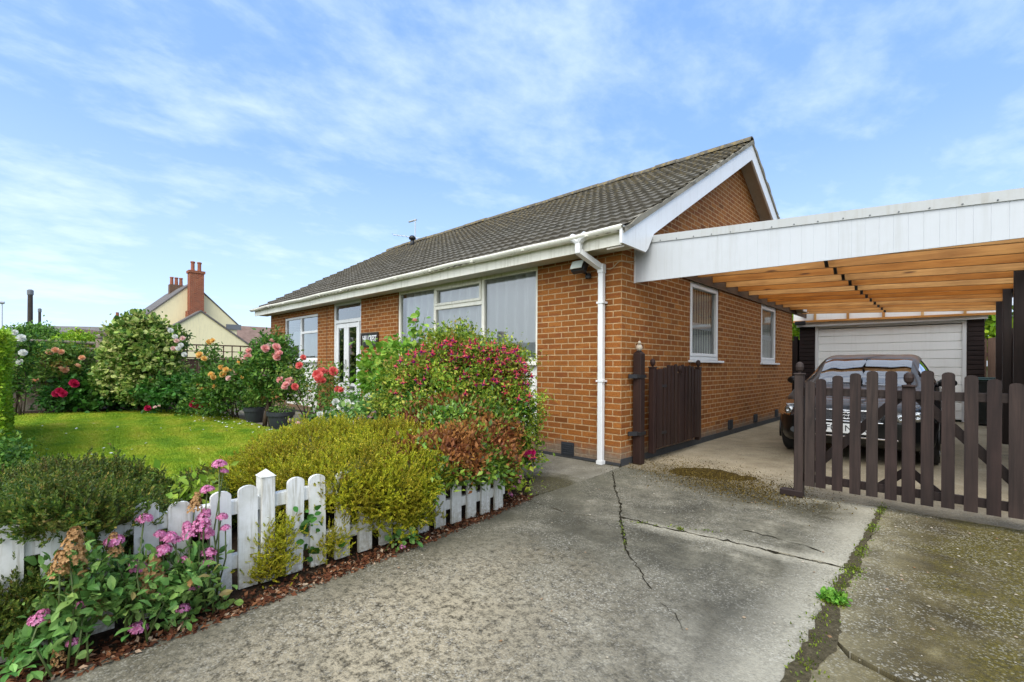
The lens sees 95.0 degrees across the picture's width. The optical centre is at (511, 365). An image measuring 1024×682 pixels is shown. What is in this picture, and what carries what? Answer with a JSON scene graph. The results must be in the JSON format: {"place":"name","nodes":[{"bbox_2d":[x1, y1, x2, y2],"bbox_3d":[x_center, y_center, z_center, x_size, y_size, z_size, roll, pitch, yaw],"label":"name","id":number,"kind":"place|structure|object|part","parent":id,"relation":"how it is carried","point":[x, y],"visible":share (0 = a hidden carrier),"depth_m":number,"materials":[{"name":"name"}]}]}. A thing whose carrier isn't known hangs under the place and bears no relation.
{"place":"outdoors","nodes":[
{"label":"outdoors","id":0,"kind":"place"},
{"bbox_2d":[0,409,278,552],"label":"lawn","id":1,"kind":"structure","parent":0,"point":[194,537],"depth_m":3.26,"materials":[{"name":"plant"}]},
{"bbox_2d":[0,325,17,459],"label":"clipped hedge","id":2,"kind":"object","parent":1,"relation":"on","point":[7,351],"visible":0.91,"depth_m":5.63,"materials":[{"name":"green plant"}]},
{"bbox_2d":[0,425,47,471],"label":"shrub","id":3,"kind":"object","parent":1,"relation":"on","point":[6,453],"visible":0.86,"depth_m":5.06,"materials":[{"name":"green plant"}]},
{"bbox_2d":[4,323,48,415],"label":"rose bush","id":4,"kind":"object","parent":1,"relation":"on","point":[24,341],"visible":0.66,"depth_m":10.60,"materials":[{"name":"green plant"}]},
{"bbox_2d":[87,308,191,410],"bbox_3d":[-9.381,-0.160,11.874,2.343,2.641,2.088,0,0,43],"label":"variegated shrub","id":5,"kind":"object","parent":1,"relation":"on","point":[131,353],"visible":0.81,"depth_m":11.38,"materials":[{"name":"green plant"}]},
{"bbox_2d":[162,323,195,356],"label":"climbing rose","id":6,"kind":"object","parent":5,"relation":"attached to","point":[181,344],"visible":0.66,"depth_m":11.84,"materials":[{"name":"white plant"}]},
{"bbox_2d":[42,411,269,452],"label":"daisies","id":7,"kind":"object","parent":1,"relation":"on","point":[195,420],"visible":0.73,"depth_m":8.79,"materials":[{"name":"white plant"}]},
{"bbox_2d":[127,368,218,413],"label":"evergreen shrub","id":8,"kind":"object","parent":1,"relation":"on","point":[163,391],"visible":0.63,"depth_m":11.15,"materials":[{"name":"green plant"}]},
{"bbox_2d":[144,396,239,416],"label":"bedding plants","id":9,"kind":"object","parent":1,"relation":"on","point":[184,406],"visible":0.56,"depth_m":10.60,"materials":[{"name":"green plant"}]},
{"bbox_2d":[181,338,275,417],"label":"rose bush","id":10,"kind":"object","parent":1,"relation":"on","point":[216,378],"visible":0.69,"depth_m":9.97,"materials":[{"name":"green plant"}]},
{"bbox_2d":[0,404,536,680],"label":"flower bed","id":11,"kind":"object","parent":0,"point":[237,593],"visible":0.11,"depth_m":2.65,"materials":[{"name":"soil"}]},
{"bbox_2d":[0,554,91,668],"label":"dark heather","id":12,"kind":"object","parent":11,"relation":"on","point":[10,622],"visible":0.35,"depth_m":1.86,"materials":[{"name":"plant"}]},
{"bbox_2d":[16,333,97,410],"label":"rose bush","id":13,"kind":"object","parent":11,"relation":"on","point":[58,349],"visible":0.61,"depth_m":11.60,"materials":[{"name":"green plant"}]},
{"bbox_2d":[27,379,89,412],"bbox_3d":[-10.779,0.742,11.230,1.578,0.886,1.256,0,0,43],"label":"peony","id":14,"kind":"object","parent":11,"relation":"on","point":[62,393],"visible":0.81,"depth_m":11.02,"materials":[{"name":"green plant"}]},
{"bbox_2d":[0,526,129,681],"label":"red valerian","id":15,"kind":"object","parent":11,"relation":"on","point":[56,628],"visible":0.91,"depth_m":1.84,"materials":[{"name":"green plant"}]},
{"bbox_2d":[34,366,146,412],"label":"evergreen shrub","id":16,"kind":"object","parent":11,"relation":"on","point":[91,401],"visible":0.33,"depth_m":11.42,"materials":[{"name":"green plant"}]},
{"bbox_2d":[0,443,185,559],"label":"dark heather","id":17,"kind":"object","parent":11,"relation":"on","point":[57,494],"visible":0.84,"depth_m":2.07,"materials":[{"name":"green plant"}]},
{"bbox_2d":[13,334,178,410],"bbox_3d":[-11.354,0.139,12.415,0.200,2.000,4.432,0,0,43],"label":"weathered fence","id":18,"kind":"object","parent":11,"relation":"on","point":[29,402],"visible":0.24,"depth_m":11.87,"materials":[{"name":"brown wood"}]},
{"bbox_2d":[61,513,190,641],"bbox_3d":[-1.654,0.919,2.033,0.374,0.509,0.442,0,0,43],"label":"red valerian","id":19,"kind":"object","parent":11,"relation":"on","point":[138,571],"visible":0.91,"depth_m":2.02,"materials":[{"name":"green plant"}]},
{"bbox_2d":[118,459,243,631],"bbox_3d":[-1.552,0.845,2.195,0.400,0.750,0.475,0,0,43],"label":"red valerian","id":20,"kind":"object","parent":11,"relation":"on","point":[194,586],"visible":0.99,"depth_m":2.22,"materials":[{"name":"green plant"}]},
{"bbox_2d":[153,457,238,510],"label":"lime leaved plant","id":21,"kind":"object","parent":11,"relation":"on","point":[203,479],"visible":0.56,"depth_m":2.97,"materials":[{"name":"green plant"}]},
{"bbox_2d":[128,460,280,545],"bbox_3d":[-2.255,0.956,3.481,1.212,0.495,1.235,0,0,43],"label":"dark heather","id":22,"kind":"object","parent":11,"relation":"on","point":[209,471],"visible":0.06,"depth_m":3.39,"materials":[{"name":"plant"}]},
{"bbox_2d":[181,344,265,401],"bbox_3d":[-8.199,0.226,15.616,0.142,1.860,4.718,0,0,43],"label":"trellis fence","id":23,"kind":"object","parent":11,"relation":"on","point":[192,361],"visible":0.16,"depth_m":14.35,"materials":[{"name":"brown wood"}]},
{"bbox_2d":[0,445,504,662],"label":"picket fence","id":24,"kind":"object","parent":11,"relation":"on","point":[250,505],"visible":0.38,"depth_m":2.54,"materials":[{"name":"paint"}]},
{"bbox_2d":[293,505,383,561],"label":"ivy","id":25,"kind":"object","parent":24,"relation":"attached to","point":[311,518],"visible":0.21,"depth_m":2.75,"materials":[{"name":"green plant"}]},
{"bbox_2d":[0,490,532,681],"bbox_3d":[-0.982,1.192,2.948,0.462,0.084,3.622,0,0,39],"label":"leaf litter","id":26,"kind":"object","parent":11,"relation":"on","point":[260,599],"visible":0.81,"depth_m":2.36,"materials":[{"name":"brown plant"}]},
{"bbox_2d":[230,510,317,587],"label":"heather tuft","id":27,"kind":"object","parent":11,"relation":"on","point":[279,541],"visible":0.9,"depth_m":2.57,"materials":[{"name":"green plant"}]},
{"bbox_2d":[277,414,309,425],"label":"bedding plants","id":28,"kind":"object","parent":11,"relation":"on","point":[289,419],"visible":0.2,"depth_m":7.29,"materials":[{"name":"white plant"}]},
{"bbox_2d":[268,354,356,417],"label":"rose bush","id":29,"kind":"object","parent":11,"relation":"on","point":[318,374],"visible":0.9,"depth_m":7.82,"materials":[{"name":"red plant"}]},
{"bbox_2d":[189,410,458,525],"bbox_3d":[-1.427,0.757,3.757,2.394,0.811,1.570,0,0,36],"label":"golden heather","id":30,"kind":"object","parent":11,"relation":"on","point":[330,449],"visible":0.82,"depth_m":3.10,"materials":[{"name":"yellow plant"}]},
{"bbox_2d":[303,515,358,563],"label":"heather tuft","id":31,"kind":"object","parent":11,"relation":"on","point":[330,542],"visible":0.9,"depth_m":2.83,"materials":[{"name":"green plant"}]},
{"bbox_2d":[301,381,369,421],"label":"flowers","id":32,"kind":"object","parent":11,"relation":"on","point":[335,401],"visible":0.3,"depth_m":6.95,"materials":[{"name":"green plant"}]},
{"bbox_2d":[328,389,395,423],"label":"flowers","id":33,"kind":"object","parent":11,"relation":"on","point":[360,408],"visible":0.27,"depth_m":5.52,"materials":[{"name":"green plant"}]},
{"bbox_2d":[349,307,433,400],"bbox_3d":[-1.508,0.244,5.762,0.871,1.905,1.009,0,0,-32],"label":"climbing rose","id":34,"kind":"object","parent":11,"relation":"on","point":[365,380],"visible":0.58,"depth_m":5.68,"materials":[{"name":"green plant"}]},
{"bbox_2d":[350,493,447,543],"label":"golden heather","id":35,"kind":"object","parent":11,"relation":"on","point":[430,515],"visible":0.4,"depth_m":3.04,"materials":[{"name":"plant"}]},
{"bbox_2d":[384,526,423,551],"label":"self seeded plants","id":36,"kind":"object","parent":11,"relation":"on","point":[412,538],"visible":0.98,"depth_m":3.04,"materials":[{"name":"green plant"}]},
{"bbox_2d":[377,386,534,508],"bbox_3d":[-0.474,0.693,4.123,1.524,1.029,2.027,0,0,-14],"label":"bronze shrub","id":37,"kind":"object","parent":11,"relation":"on","point":[471,429],"visible":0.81,"depth_m":3.76,"materials":[{"name":"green plant"}]},
{"bbox_2d":[363,316,557,473],"bbox_3d":[-0.602,0.303,5.051,2.117,1.805,1.535,0,0,0],"label":"fuchsia bush","id":38,"kind":"object","parent":11,"relation":"on","point":[470,365],"visible":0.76,"depth_m":4.86,"materials":[{"name":"green plant"}]},
{"bbox_2d":[490,454,545,498],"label":"self seeded plants","id":39,"kind":"object","parent":11,"relation":"on","point":[518,486],"visible":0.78,"depth_m":4.31,"materials":[{"name":"green plant"}]},
{"bbox_2d":[225,408,618,496],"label":"path","id":40,"kind":"structure","parent":0,"point":[558,472],"depth_m":5.36,"materials":[{"name":"concrete"}]},
{"bbox_2d":[243,407,265,422],"bbox_3d":[-5.357,1.021,9.758,0.420,0.300,0.420,0,0,43],"label":"plant pot","id":41,"kind":"object","parent":40,"relation":"on","point":[253,415],"visible":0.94,"depth_m":9.62,"materials":[{"name":"plastic"}]},
{"bbox_2d":[241,386,266,407],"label":"potted plant","id":42,"kind":"object","parent":41,"relation":"on","point":[256,402],"visible":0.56,"depth_m":9.69,"materials":[{"name":"green plant"}]},
{"bbox_2d":[227,325,309,426],"bbox_3d":[-4.642,0.183,9.074,1.577,1.999,1.467,0,0,43],"label":"standard rose","id":43,"kind":"object","parent":40,"relation":"on","point":[269,352],"visible":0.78,"depth_m":8.78,"materials":[{"name":"green plant"}]},
{"bbox_2d":[266,410,294,428],"bbox_3d":[-4.280,1.012,8.688,0.494,0.330,0.494,0,0,43],"label":"plant pot","id":44,"kind":"object","parent":40,"relation":"on","point":[273,418],"visible":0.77,"depth_m":8.51,"materials":[{"name":"plastic"}]},
{"bbox_2d":[266,403,293,412],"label":"potted plant","id":45,"kind":"object","parent":44,"relation":"in","point":[278,408],"visible":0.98,"depth_m":8.66,"materials":[{"name":"green plant"}]},
{"bbox_2d":[249,136,808,466],"bbox_3d":[-0.036,-1.458,12.446,11.937,5.327,8.970,0,0,43],"label":"bungalow","id":46,"kind":"object","parent":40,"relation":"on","point":[510,270],"visible":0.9,"depth_m":7.40,"materials":[{"name":"brick"}]},
{"bbox_2d":[285,314,317,361],"bbox_3d":[-5.337,-0.676,12.116,2.040,1.185,0.346,0,0,43],"label":"window","id":47,"kind":"structure","parent":46,"relation":"in","point":[308,339],"depth_m":12.06,"materials":[{"name":"white plastic"}]},
{"bbox_2d":[334,299,360,398],"bbox_3d":[-3.617,-0.178,10.351,1.250,2.477,0.117,0,0,43],"label":"front door","id":48,"kind":"structure","parent":46,"relation":"in","point":[344,353],"depth_m":10.37,"materials":[{"name":"white plastic"}]},
{"bbox_2d":[361,332,378,346],"bbox_3d":[-2.921,-0.536,9.615,0.670,0.290,0.036,0,0,43],"label":"house sign","id":49,"kind":"object","parent":46,"relation":"attached to","point":[373,336],"visible":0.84,"depth_m":9.60,"materials":[{"name":"black plastic"}]},
{"bbox_2d":[393,219,416,237],"bbox_3d":[-3.580,-4.419,15.897,0.891,1.100,0.364,0,0,1],"label":"tv aerial","id":50,"kind":"object","parent":46,"relation":"on","point":[415,220],"visible":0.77,"depth_m":15.88,"materials":[{"name":"metal"}]},
{"bbox_2d":[399,267,537,365],"bbox_3d":[-0.850,-0.705,7.812,3.495,1.391,0.248,0,0,43],"label":"window","id":51,"kind":"structure","parent":46,"relation":"in","point":[501,301],"depth_m":7.39,"materials":[{"name":"paint"}]},
{"bbox_2d":[570,260,590,278],"bbox_3d":[0.862,-1.200,5.876,0.200,0.209,0.232,0,0,43],"label":"floodlight","id":52,"kind":"object","parent":46,"relation":"attached to","point":[579,266],"visible":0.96,"depth_m":5.81,"materials":[{"name":"black plastic"}]},
{"bbox_2d":[648,358,701,453],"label":"picket gate","id":53,"kind":"structure","parent":46,"relation":"attached to","point":[674,403],"depth_m":6.29,"materials":[{"name":"brown wood"}]},
{"bbox_2d":[688,280,723,362],"bbox_3d":[3.082,-0.681,7.553,0.189,1.265,1.340,0,0,43],"label":"window","id":54,"kind":"structure","parent":46,"relation":"in","point":[713,293],"depth_m":7.69,"materials":[{"name":"white plastic"}]},
{"bbox_2d":[760,304,779,364],"bbox_3d":[5.493,-0.660,10.097,0.188,1.270,1.270,0,0,43],"label":"window","id":55,"kind":"structure","parent":46,"relation":"in","point":[767,361],"depth_m":10.32,"materials":[{"name":"white plastic"}]},
{"bbox_2d":[523,444,552,466],"bbox_3d":[0.258,1.023,5.444,0.721,0.363,1.370,0,0,-18],"label":"dianthus","id":56,"kind":"object","parent":40,"relation":"on","point":[532,452],"visible":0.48,"depth_m":4.74,"materials":[{"name":"pink plant"}]},
{"bbox_2d":[45,501,844,681],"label":"driveway","id":57,"kind":"structure","parent":0,"point":[458,602],"depth_m":2.24,"materials":[{"name":"concrete"}]},
{"bbox_2d":[629,556,651,588],"bbox_3d":[0.749,1.200,2.744,0.021,0.001,0.452,0,0,-1],"label":"driveway crack","id":58,"kind":"object","parent":57,"relation":"on","point":[642,573],"visible":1,"depth_m":2.71,"materials":[{"name":"grey concrete"}]},
{"bbox_2d":[621,516,843,567],"bbox_3d":[1.430,1.204,3.273,1.476,0.001,0.077,0,0,39],"label":"driveway crack","id":59,"kind":"object","parent":57,"relation":"on","point":[772,551],"visible":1,"depth_m":3.13,"materials":[{"name":"grey concrete"}]},
{"bbox_2d":[780,506,885,681],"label":"joint silt","id":60,"kind":"object","parent":57,"relation":"on","point":[832,629],"visible":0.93,"depth_m":2.09,"materials":[{"name":"brown soil"}]},
{"bbox_2d":[816,586,852,606],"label":"weed tuft","id":61,"kind":"object","parent":60,"relation":"on","point":[828,594],"visible":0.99,"depth_m":2.39,"materials":[{"name":"green plant"}]},
{"bbox_2d":[17,397,961,540],"bbox_3d":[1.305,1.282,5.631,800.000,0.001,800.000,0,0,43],"label":"ground","id":62,"kind":"structure","parent":0,"point":[538,452],"depth_m":11.43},
{"bbox_2d":[0,301,4,327],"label":"street lamp","id":63,"kind":"object","parent":62,"relation":"on","point":[2,302],"visible":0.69,"depth_m":59.94,"materials":[{"name":"metal"}]},
{"bbox_2d":[27,289,33,325],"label":"utility pole","id":64,"kind":"object","parent":62,"relation":"on","point":[30,293],"visible":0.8,"depth_m":47.86,"materials":[{"name":"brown wood"}]},
{"bbox_2d":[1,315,73,349],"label":"garden tree","id":65,"kind":"object","parent":62,"relation":"on","point":[41,329],"visible":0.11,"depth_m":20.69,"materials":[{"name":"green plant"}]},
{"bbox_2d":[38,308,41,322],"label":"utility pole","id":66,"kind":"object","parent":62,"relation":"on","point":[39,314],"visible":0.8,"depth_m":69.88,"materials":[{"name":"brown wood"}]},
{"bbox_2d":[40,326,99,347],"bbox_3d":[-18.748,-0.284,19.983,2.673,2.775,1.959,0,0,-1],"label":"garden tree","id":67,"kind":"object","parent":62,"relation":"on","point":[73,336],"visible":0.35,"depth_m":19.72,"materials":[{"name":"green plant"}]},
{"bbox_2d":[48,326,104,332],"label":"slate house","id":68,"kind":"structure","parent":62,"relation":"on","point":[86,328],"depth_m":59.55,"materials":[{"name":"paint"}]},
{"bbox_2d":[59,312,118,363],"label":"brown roofed house","id":69,"kind":"structure","parent":62,"relation":"on","point":[117,313],"depth_m":47.06,"materials":[{"name":"brick"}]},
{"bbox_2d":[142,261,240,334],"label":"cream house","id":70,"kind":"structure","parent":62,"relation":"on","point":[177,302],"depth_m":34.28,"materials":[{"name":"beige paint"}]},
{"bbox_2d":[167,310,248,358],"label":"wing","id":71,"kind":"structure","parent":62,"relation":"on","point":[201,324],"depth_m":33.45,"materials":[{"name":"beige paint"}]},
{"bbox_2d":[237,326,270,342],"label":"tiled house","id":72,"kind":"structure","parent":62,"relation":"on","point":[247,333],"depth_m":59.18,"materials":[{"name":"brick"}]},
{"bbox_2d":[792,336,799,390],"bbox_3d":[7.479,0.215,13.345,1.345,2.050,0.125,0,0,43],"label":"side fence","id":73,"kind":"object","parent":62,"relation":"on","point":[795,350],"visible":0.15,"depth_m":12.96,"materials":[{"name":"brown wood"}]},
{"bbox_2d":[792,314,799,339],"bbox_3d":[10.266,-0.646,16.622,3.464,3.813,3.170,0,0,22],"label":"garden tree","id":74,"kind":"object","parent":62,"relation":"on","point":[795,330],"visible":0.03,"depth_m":15.87,"materials":[{"name":"green plant"}]},
{"bbox_2d":[797,315,988,421],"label":"garage","id":75,"kind":"structure","parent":62,"relation":"on","point":[939,346],"depth_m":11.10,"materials":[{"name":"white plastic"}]},
{"bbox_2d":[819,324,961,419],"bbox_3d":[9.097,0.134,11.465,2.736,2.170,0.040,0,0,43],"label":"garage door","id":76,"kind":"structure","parent":75,"relation":"in","point":[939,346],"depth_m":11.13,"materials":[{"name":"silver metal"}]},
{"bbox_2d":[984,337,995,376],"bbox_3d":[12.348,0.277,11.622,1.215,1.980,0.080,0,0,43],"label":"fence panel","id":77,"kind":"object","parent":62,"relation":"on","point":[990,355],"visible":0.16,"depth_m":11.84,"materials":[{"name":"brown wood"}]},
{"bbox_2d":[985,305,1012,339],"bbox_3d":[16.060,-1.033,13.992,5.230,4.650,3.756,0,0,23],"label":"garden tree","id":78,"kind":"object","parent":62,"relation":"on","point":[990,326],"visible":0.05,"depth_m":13.99,"materials":[{"name":"green plant"}]},
{"bbox_2d":[0,0,1023,335],"label":"sky","id":79,"kind":"structure","parent":0,"point":[279,148],"materials":[{"name":"blue"}]},
{"bbox_2d":[527,467,878,567],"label":"driveway","id":80,"kind":"structure","parent":0,"point":[639,500],"depth_m":3.88,"materials":[{"name":"concrete"}]},
{"bbox_2d":[612,471,628,554],"bbox_3d":[0.945,1.201,4.160,0.059,0.001,2.416,0,0,10],"label":"driveway crack","id":81,"kind":"object","parent":80,"relation":"on","point":[620,517],"visible":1,"depth_m":3.67,"materials":[{"name":"grey concrete"}]},
{"bbox_2d":[617,502,889,681],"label":"moss","id":82,"kind":"object","parent":80,"relation":"on","point":[861,547],"visible":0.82,"depth_m":2.60,"materials":[{"name":"green plant"}]},
{"bbox_2d":[745,530,820,551],"bbox_3d":[1.866,1.206,3.259,0.052,0.001,0.512,0,0,-38],"label":"driveway crack","id":83,"kind":"object","parent":80,"relation":"on","point":[784,540],"visible":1,"depth_m":3.25,"materials":[{"name":"black concrete"}]},
{"bbox_2d":[622,420,1023,530],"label":"driveway","id":84,"kind":"structure","parent":0,"point":[761,448],"depth_m":5.70,"materials":[{"name":"concrete"}]},
{"bbox_2d":[628,351,645,464],"bbox_3d":[1.531,0.511,5.753,0.129,1.395,0.227,0,0,43],"label":"gate post","id":85,"kind":"object","parent":84,"relation":"on","point":[638,432],"visible":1,"depth_m":5.74,"materials":[{"name":"brown wood"}]},
{"bbox_2d":[636,341,641,350],"bbox_3d":[1.581,-0.241,5.793,0.080,0.129,0.147,0,0,43],"label":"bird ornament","id":86,"kind":"object","parent":85,"relation":"on","point":[639,347],"visible":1,"depth_m":5.75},
{"bbox_2d":[669,468,756,479],"bbox_3d":[2.231,1.206,5.224,0.856,0.001,0.583,0,0,43],"label":"moss patch","id":87,"kind":"object","parent":84,"relation":"on","point":[715,470],"visible":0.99,"depth_m":5.25,"materials":[{"name":"plant"}]},
{"bbox_2d":[592,453,908,528],"bbox_3d":[1.932,1.203,5.569,4.342,0.038,2.862,0,0,43],"label":"moss","id":88,"kind":"object","parent":84,"relation":"on","point":[713,480],"visible":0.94,"depth_m":4.85,"materials":[{"name":"plant"}]},
{"bbox_2d":[634,188,1023,443],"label":"carport","id":89,"kind":"object","parent":84,"relation":"on","point":[962,255],"visible":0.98,"depth_m":5.58,"materials":[{"name":"white plastic"}]},
{"bbox_2d":[779,354,957,464],"bbox_3d":[5.484,0.520,7.232,2.002,1.420,3.932,0,0,43],"label":"parked car","id":90,"kind":"object","parent":84,"relation":"on","point":[845,367],"visible":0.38,"depth_m":6.56,"materials":[{"name":"black paint"}]},
{"bbox_3d":[6.299,0.087,7.110,0.205,0.376,1.898,0,0,43],"label":"side window","id":91,"kind":"part","parent":90,"relation":"part of","materials":[{"name":"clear glass"}]},
{"bbox_2d":[978,377,994,423],"bbox_3d":[10.016,0.749,9.879,0.580,1.008,0.695,0,0,43],"label":"wheelie bin","id":92,"kind":"object","parent":84,"relation":"on","point":[982,414],"visible":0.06,"depth_m":9.73,"materials":[{"name":"plastic"}]},
{"bbox_2d":[1012,328,1012,383],"bbox_3d":[8.304,0.245,7.582,0.110,2.000,10.652,0,0,43],"label":"boarded fence","id":93,"kind":"object","parent":84,"relation":"on","point":[1012,355],"visible":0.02,"depth_m":9.28,"materials":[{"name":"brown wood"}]},
{"bbox_2d":[809,645,893,681],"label":"driveway","id":94,"kind":"structure","parent":0,"point":[838,665],"depth_m":1.85,"materials":[{"name":"concrete"}]},
{"bbox_2d":[837,509,1023,681],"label":"driveway","id":95,"kind":"structure","parent":0,"point":[977,641],"depth_m":2.39,"materials":[{"name":"concrete"}]},
{"bbox_2d":[380,470,1018,675],"bbox_3d":[1.672,1.202,2.655,3.983,0.006,4.168,0,0,43],"label":"grit","id":96,"kind":"object","parent":95,"relation":"on","point":[915,674],"visible":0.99,"depth_m":2.65,"materials":[{"name":"grey gravel"}]},
{"bbox_2d":[780,362,1023,519],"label":"picket gate","id":97,"kind":"structure","parent":95,"relation":"on","point":[812,456],"depth_m":3.77,"materials":[{"name":"brown wood"}]}
]}

